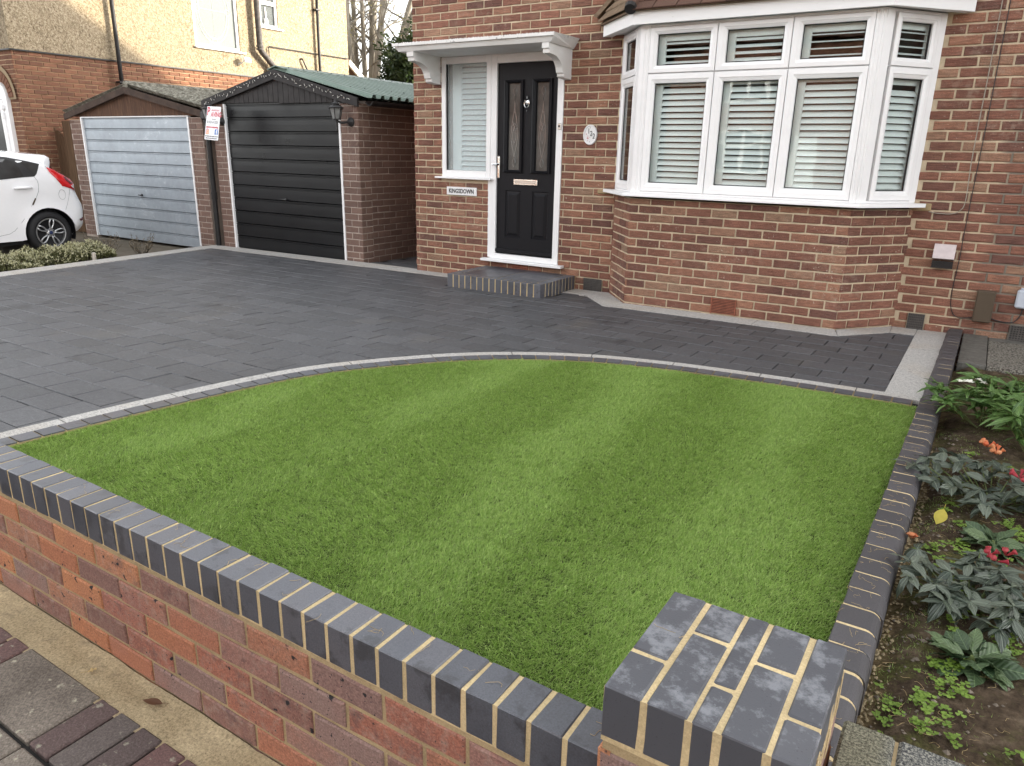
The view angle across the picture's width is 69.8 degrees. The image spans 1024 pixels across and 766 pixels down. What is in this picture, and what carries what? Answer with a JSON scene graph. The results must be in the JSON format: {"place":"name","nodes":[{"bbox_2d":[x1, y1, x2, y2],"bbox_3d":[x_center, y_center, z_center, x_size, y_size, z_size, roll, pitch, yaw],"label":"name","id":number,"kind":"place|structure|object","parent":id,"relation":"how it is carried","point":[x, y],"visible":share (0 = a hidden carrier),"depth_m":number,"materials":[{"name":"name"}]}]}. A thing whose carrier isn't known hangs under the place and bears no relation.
{"place":"outdoors","nodes":[
{"label":"outdoors","id":0,"kind":"place"},
{"bbox_2d":[0,584,280,765],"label":"pavement","id":1,"kind":"structure","parent":0,"point":[58,707],"depth_m":2.05,"materials":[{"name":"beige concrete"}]},
{"bbox_2d":[143,698,168,704],"bbox_3d":[-1.007,0.902,2.073,0.078,0.006,0.026,4,18,7],"label":"dead leaf","id":2,"kind":"object","parent":1,"relation":"on","point":[153,701],"visible":1,"depth_m":2.08,"materials":[{"name":"brown plant"}]},
{"bbox_2d":[0,230,416,261],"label":"neighbour drive","id":3,"kind":"structure","parent":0,"point":[125,249],"depth_m":11.60,"materials":[{"name":"grey concrete"}]},
{"bbox_2d":[0,249,44,271],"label":"shrub","id":4,"kind":"object","parent":3,"relation":"on","point":[13,261],"visible":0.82,"depth_m":8.48,"materials":[{"name":"green plant"}]},
{"bbox_2d":[0,150,82,251],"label":"parked car","id":5,"kind":"object","parent":3,"relation":"on","point":[40,205],"visible":0.95,"depth_m":10.40,"materials":[{"name":"paint"}]},
{"bbox_2d":[17,244,85,265],"bbox_3d":[-5.718,-1.568,9.056,0.769,0.316,0.813,12,20,31],"label":"shrub","id":6,"kind":"object","parent":3,"relation":"on","point":[50,255],"visible":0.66,"depth_m":9.00,"materials":[{"name":"green plant"}]},
{"bbox_2d":[54,121,85,231],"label":"side gate","id":7,"kind":"structure","parent":3,"relation":"on","point":[66,154],"depth_m":12.92,"materials":[{"name":"brown wood"}]},
{"bbox_2d":[59,238,116,261],"bbox_3d":[-5.547,-1.703,9.513,0.574,0.306,0.807,12,20,31],"label":"shrub","id":8,"kind":"object","parent":3,"relation":"on","point":[104,251],"visible":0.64,"depth_m":9.51,"materials":[{"name":"green plant"}]},
{"bbox_2d":[91,252,96,259],"bbox_3d":[-5.203,-1.536,9.141,0.040,0.180,0.040,12,20,31],"label":"wooden stake","id":9,"kind":"object","parent":3,"relation":"on","point":[93,254],"visible":0.56,"depth_m":9.11,"materials":[{"name":"beige wood"}]},
{"bbox_2d":[82,232,123,257],"bbox_3d":[-5.479,-1.846,9.865,0.441,0.361,0.507,-11,21,-33],"label":"dry plant","id":10,"kind":"object","parent":3,"relation":"on","point":[110,245],"visible":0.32,"depth_m":9.97,"materials":[{"name":"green plant"}]},
{"bbox_2d":[129,233,155,254],"bbox_3d":[-5.229,-1.984,10.396,0.346,0.316,0.446,-6,19,-21],"label":"dry plant","id":11,"kind":"object","parent":3,"relation":"on","point":[136,250],"visible":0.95,"depth_m":10.34,"materials":[{"name":"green plant"}]},
{"bbox_2d":[349,0,411,79],"label":"sky","id":12,"kind":"structure","parent":0,"point":[401,2],"materials":[{"name":"white"}]},
{"bbox_2d":[406,72,413,83],"bbox_3d":[-2.270,-5.955,18.476,1.636,3.536,1.757,12,20,31],"label":"laurel bush","id":13,"kind":"object","parent":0,"point":[408,78],"visible":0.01,"depth_m":17.95,"materials":[{"name":"green plant"}]},
{"bbox_2d":[10,358,916,710],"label":"lawn","id":14,"kind":"structure","parent":0,"point":[566,528],"depth_m":2.89,"materials":[{"name":"green plant"}]},
{"bbox_2d":[0,245,945,446],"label":"driveway","id":15,"kind":"structure","parent":0,"point":[84,344],"depth_m":5.50,"materials":[{"name":"stone"}]},
{"bbox_2d":[447,265,575,297],"bbox_3d":[-0.005,-1.054,7.763,1.135,0.192,0.746,12,20,31],"label":"front step","id":16,"kind":"object","parent":15,"relation":"on","point":[521,282],"visible":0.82,"depth_m":7.54,"materials":[{"name":"grey brick"}]},
{"bbox_2d":[856,367,1023,765],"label":"soil","id":17,"kind":"structure","parent":0,"point":[1012,710],"depth_m":2.03,"materials":[{"name":"brown soil"}]},
{"bbox_2d":[856,450,935,724],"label":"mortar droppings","id":18,"kind":"object","parent":17,"relation":"on","point":[869,698],"visible":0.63,"depth_m":2.17,"materials":[{"name":"beige concrete"}]},
{"bbox_2d":[934,504,947,523],"bbox_3d":[1.582,0.484,2.706,0.035,0.072,0.041,2,17,3],"label":"yellow leaf","id":19,"kind":"object","parent":17,"relation":"on","point":[940,516],"visible":1,"depth_m":2.71,"materials":[{"name":"yellow plant"}]},
{"bbox_2d":[869,434,1021,762],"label":"soil stones","id":20,"kind":"object","parent":17,"relation":"on","point":[946,752],"visible":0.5,"depth_m":2.07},
{"bbox_2d":[867,418,1023,763],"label":"moss","id":21,"kind":"object","parent":17,"relation":"on","point":[924,609],"visible":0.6,"depth_m":2.13,"materials":[{"name":"green plant"}]},
{"bbox_2d":[871,451,1023,762],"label":"clover weeds","id":22,"kind":"object","parent":17,"relation":"on","point":[926,709],"visible":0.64,"depth_m":1.84,"materials":[{"name":"green plant"}]},
{"bbox_2d":[885,532,1023,653],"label":"red flowered plant","id":23,"kind":"object","parent":17,"relation":"on","point":[1001,604],"visible":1,"depth_m":2.17,"materials":[{"name":"green plant"}]},
{"bbox_2d":[894,438,1023,521],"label":"orange flowered plant","id":24,"kind":"object","parent":17,"relation":"on","point":[950,485],"visible":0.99,"depth_m":2.96,"materials":[{"name":"green plant"}]},
{"bbox_2d":[918,363,1023,431],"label":"white flowered plant","id":25,"kind":"object","parent":17,"relation":"on","point":[982,399],"visible":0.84,"depth_m":3.84,"materials":[{"name":"green plant"}]},
{"bbox_2d":[924,628,1023,690],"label":"rosette plant","id":26,"kind":"object","parent":17,"relation":"on","point":[992,662],"visible":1,"depth_m":1.93,"materials":[{"name":"green plant"}]},
{"bbox_2d":[958,521,1023,565],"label":"rosette plant","id":27,"kind":"object","parent":17,"relation":"on","point":[976,533],"visible":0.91,"depth_m":2.58,"materials":[{"name":"green plant"}]},
{"bbox_2d":[979,392,1023,451],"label":"leafy plant","id":28,"kind":"object","parent":17,"relation":"on","point":[1016,427],"visible":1,"depth_m":3.43,"materials":[{"name":"green plant"}]},
{"bbox_2d":[956,333,987,370],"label":"path slab","id":29,"kind":"structure","parent":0,"point":[973,350],"depth_m":5.37,"materials":[{"name":"grey concrete"}]},
{"bbox_2d":[985,341,1023,374],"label":"gravel path","id":30,"kind":"structure","parent":0,"point":[1002,357],"depth_m":5.25,"materials":[{"name":"grey gravel"}]},
{"bbox_2d":[987,337,1023,344],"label":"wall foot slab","id":31,"kind":"structure","parent":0,"point":[1006,341],"depth_m":5.76,"materials":[{"name":"grey concrete"}]},
{"label":"ground","id":32,"kind":"structure","parent":0,"visible":0},
{"bbox_2d":[62,80,224,246],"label":"grey garage","id":33,"kind":"structure","parent":32,"relation":"on","point":[140,152],"depth_m":11.49,"materials":[{"name":"brick"}]},
{"bbox_2d":[83,117,199,246],"bbox_3d":[-5.914,-3.208,11.642,2.802,1.902,0.063,12,20,31],"label":"garage door","id":34,"kind":"structure","parent":33,"relation":"in","point":[133,193],"depth_m":11.60,"materials":[{"name":"metal"}]},
{"bbox_2d":[0,0,363,172],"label":"neighbour house","id":35,"kind":"structure","parent":32,"relation":"on","point":[57,57],"depth_m":13.86,"materials":[{"name":"paint"}]},
{"bbox_2d":[0,66,18,151],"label":"porch door","id":36,"kind":"structure","parent":35,"relation":"in","point":[8,138],"depth_m":12.63,"materials":[{"name":"plastic"}]},
{"bbox_2d":[191,0,246,53],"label":"window","id":37,"kind":"structure","parent":35,"relation":"in","point":[215,21],"depth_m":15.21,"materials":[{"name":"plastic"}]},
{"bbox_2d":[259,0,283,31],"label":"window","id":38,"kind":"structure","parent":35,"relation":"in","point":[267,7],"depth_m":16.19,"materials":[{"name":"plastic"}]},
{"bbox_2d":[0,443,602,765],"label":"front wall","id":39,"kind":"structure","parent":32,"relation":"on","point":[242,649],"depth_m":1.82,"materials":[{"name":"brick"}]},
{"bbox_2d":[200,65,416,262],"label":"black garage","id":40,"kind":"structure","parent":32,"relation":"on","point":[296,170],"depth_m":9.74,"materials":[{"name":"brick"}]},
{"bbox_2d":[204,106,220,140],"bbox_3d":[-3.993,-3.470,9.803,0.338,0.438,0.086,13,21,33],"label":"sign board","id":41,"kind":"object","parent":40,"relation":"attached to","point":[213,116],"visible":1,"depth_m":9.80,"materials":[{"name":"white plastic"}]},
{"bbox_2d":[201,101,224,125],"bbox_3d":[-4.163,-3.708,10.186,0.286,0.398,0.187,-12,22,-36],"label":"wall lantern","id":42,"kind":"object","parent":40,"relation":"attached to","point":[204,112],"depth_m":10.11,"materials":[{"name":"metal"}]},
{"bbox_2d":[204,72,349,104],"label":"string lights","id":43,"kind":"object","parent":40,"relation":"attached to","point":[282,77],"visible":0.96,"depth_m":9.37},
{"bbox_2d":[226,103,344,259],"bbox_3d":[-3.080,-2.730,9.901,2.167,1.965,0.063,12,20,31],"label":"garage door","id":44,"kind":"structure","parent":40,"relation":"in","point":[279,138],"depth_m":9.88,"materials":[{"name":"black metal"}]},
{"bbox_2d":[328,98,353,132],"bbox_3d":[-2.098,-3.260,8.947,0.286,0.398,0.187,-12,22,-36],"label":"wall lantern","id":45,"kind":"object","parent":40,"relation":"attached to","point":[335,108],"depth_m":8.88,"materials":[{"name":"metal"}]},
{"bbox_2d":[346,0,412,78],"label":"bare tree","id":46,"kind":"object","parent":32,"relation":"on","point":[374,36],"visible":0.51,"depth_m":22.61,"materials":[{"name":"brown plant"}]},
{"bbox_2d":[373,17,413,82],"bbox_3d":[-2.775,-7.991,21.949,2.917,5.313,2.645,7,18,18],"label":"evergreen shrub","id":47,"kind":"object","parent":32,"relation":"on","point":[399,67],"visible":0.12,"depth_m":20.91,"materials":[{"name":"green plant"}]},
{"bbox_2d":[392,0,1023,365],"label":"house","id":48,"kind":"structure","parent":32,"relation":"on","point":[803,162],"depth_m":6.21,"materials":[{"name":"brick"}]},
{"bbox_2d":[447,186,476,195],"bbox_3d":[-0.567,-2.157,8.252,0.415,0.090,0.016,12,20,31],"label":"name sign","id":49,"kind":"object","parent":48,"relation":"attached to","point":[465,191],"visible":1,"depth_m":8.24,"materials":[{"name":"white plastic"}]},
{"bbox_2d":[492,61,557,257],"bbox_3d":[0.127,-2.331,7.753,0.756,1.956,0.118,12,20,31],"label":"front door","id":50,"kind":"structure","parent":48,"relation":"in","point":[527,91],"depth_m":7.74,"materials":[{"name":"black plastic"}]},
{"bbox_2d":[583,125,597,144],"bbox_3d":[0.775,-2.459,7.270,0.152,0.192,0.022,12,20,31],"label":"number plaque","id":51,"kind":"object","parent":48,"relation":"attached to","point":[590,132],"visible":1,"depth_m":7.26,"materials":[{"name":"white ceramic"}]},
{"bbox_2d":[615,76,634,189],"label":"window","id":52,"kind":"structure","parent":48,"relation":"in","point":[628,83],"depth_m":6.96,"materials":[{"name":"plastic"}]},
{"bbox_2d":[622,31,637,79],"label":"window","id":53,"kind":"structure","parent":48,"relation":"in","point":[626,74],"depth_m":6.76,"materials":[{"name":"plastic"}]},
{"bbox_2d":[640,72,713,193],"bbox_3d":[1.438,-2.168,6.393,0.580,0.975,0.100,12,20,31],"label":"window","id":54,"kind":"structure","parent":48,"relation":"in","point":[656,83],"depth_m":6.40,"materials":[{"name":"plastic"}]},
{"bbox_2d":[648,23,718,73],"bbox_3d":[1.453,-2.815,6.192,0.580,0.360,0.106,12,20,31],"label":"window","id":55,"kind":"structure","parent":48,"relation":"in","point":[660,36],"depth_m":6.18,"materials":[{"name":"plastic"}]},
{"bbox_2d":[703,69,787,196],"bbox_3d":[1.935,-2.063,6.094,0.584,0.975,0.100,12,20,31],"label":"window","id":56,"kind":"structure","parent":48,"relation":"in","point":[723,81],"depth_m":6.10,"materials":[{"name":"plastic"}]},
{"bbox_2d":[715,17,794,70],"bbox_3d":[1.949,-2.710,5.893,0.584,0.360,0.104,12,20,31],"label":"window","id":57,"kind":"structure","parent":48,"relation":"in","point":[728,33],"depth_m":5.88,"materials":[{"name":"plastic"}]},
{"bbox_2d":[773,66,868,200],"bbox_3d":[2.430,-1.959,5.796,0.577,0.975,0.100,12,20,31],"label":"window","id":58,"kind":"structure","parent":48,"relation":"in","point":[784,186],"depth_m":5.80,"materials":[{"name":"plastic"}]},
{"bbox_2d":[789,11,877,67],"bbox_3d":[2.446,-2.606,5.596,0.577,0.360,0.107,12,20,31],"label":"window","id":59,"kind":"structure","parent":48,"relation":"in","point":[805,26],"depth_m":5.58,"materials":[{"name":"plastic"}]},
{"bbox_2d":[866,67,931,200],"bbox_3d":[2.997,-1.927,5.732,0.410,0.975,0.098,-5,18,-18],"label":"window","id":60,"kind":"structure","parent":48,"relation":"in","point":[879,188],"depth_m":5.74,"materials":[{"name":"plastic"}]},
{"bbox_2d":[888,12,941,68],"bbox_3d":[3.009,-2.575,5.532,0.410,0.360,0.107,-5,18,-18],"label":"window","id":61,"kind":"structure","parent":48,"relation":"in","point":[906,21],"depth_m":5.51,"materials":[{"name":"plastic"}]},
{"bbox_2d":[929,0,1002,214],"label":"cable","id":62,"kind":"object","parent":48,"relation":"attached to","point":[979,117],"visible":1,"depth_m":5.55,"materials":[{"name":"plastic"}]},
{"bbox_2d":[950,0,1010,317],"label":"cable","id":63,"kind":"object","parent":48,"relation":"attached to","point":[979,159],"visible":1,"depth_m":5.62,"materials":[{"name":"black plastic"}]},
{"bbox_2d":[991,309,1022,322],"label":"cable","id":64,"kind":"object","parent":48,"relation":"attached to","point":[1009,322],"visible":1,"depth_m":5.76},
{"bbox_2d":[597,592,846,765],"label":"brick pier","id":65,"kind":"structure","parent":32,"relation":"on","point":[719,686],"depth_m":1.22,"materials":[{"name":"grey brick"}]},
{"bbox_2d":[828,329,962,765],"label":"garden kerb","id":66,"kind":"structure","parent":32,"relation":"on","point":[864,621],"depth_m":2.33,"materials":[{"name":"brick"}]},
{"bbox_2d":[61,413,1013,765],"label":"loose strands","id":67,"kind":"object","parent":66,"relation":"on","point":[689,635],"visible":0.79,"depth_m":1.91,"materials":[{"name":"green plant"}]},
{"bbox_2d":[832,721,965,765],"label":"old coping wall","id":68,"kind":"structure","parent":32,"relation":"on","point":[858,745],"depth_m":1.31,"materials":[{"name":"concrete"}]}
]}

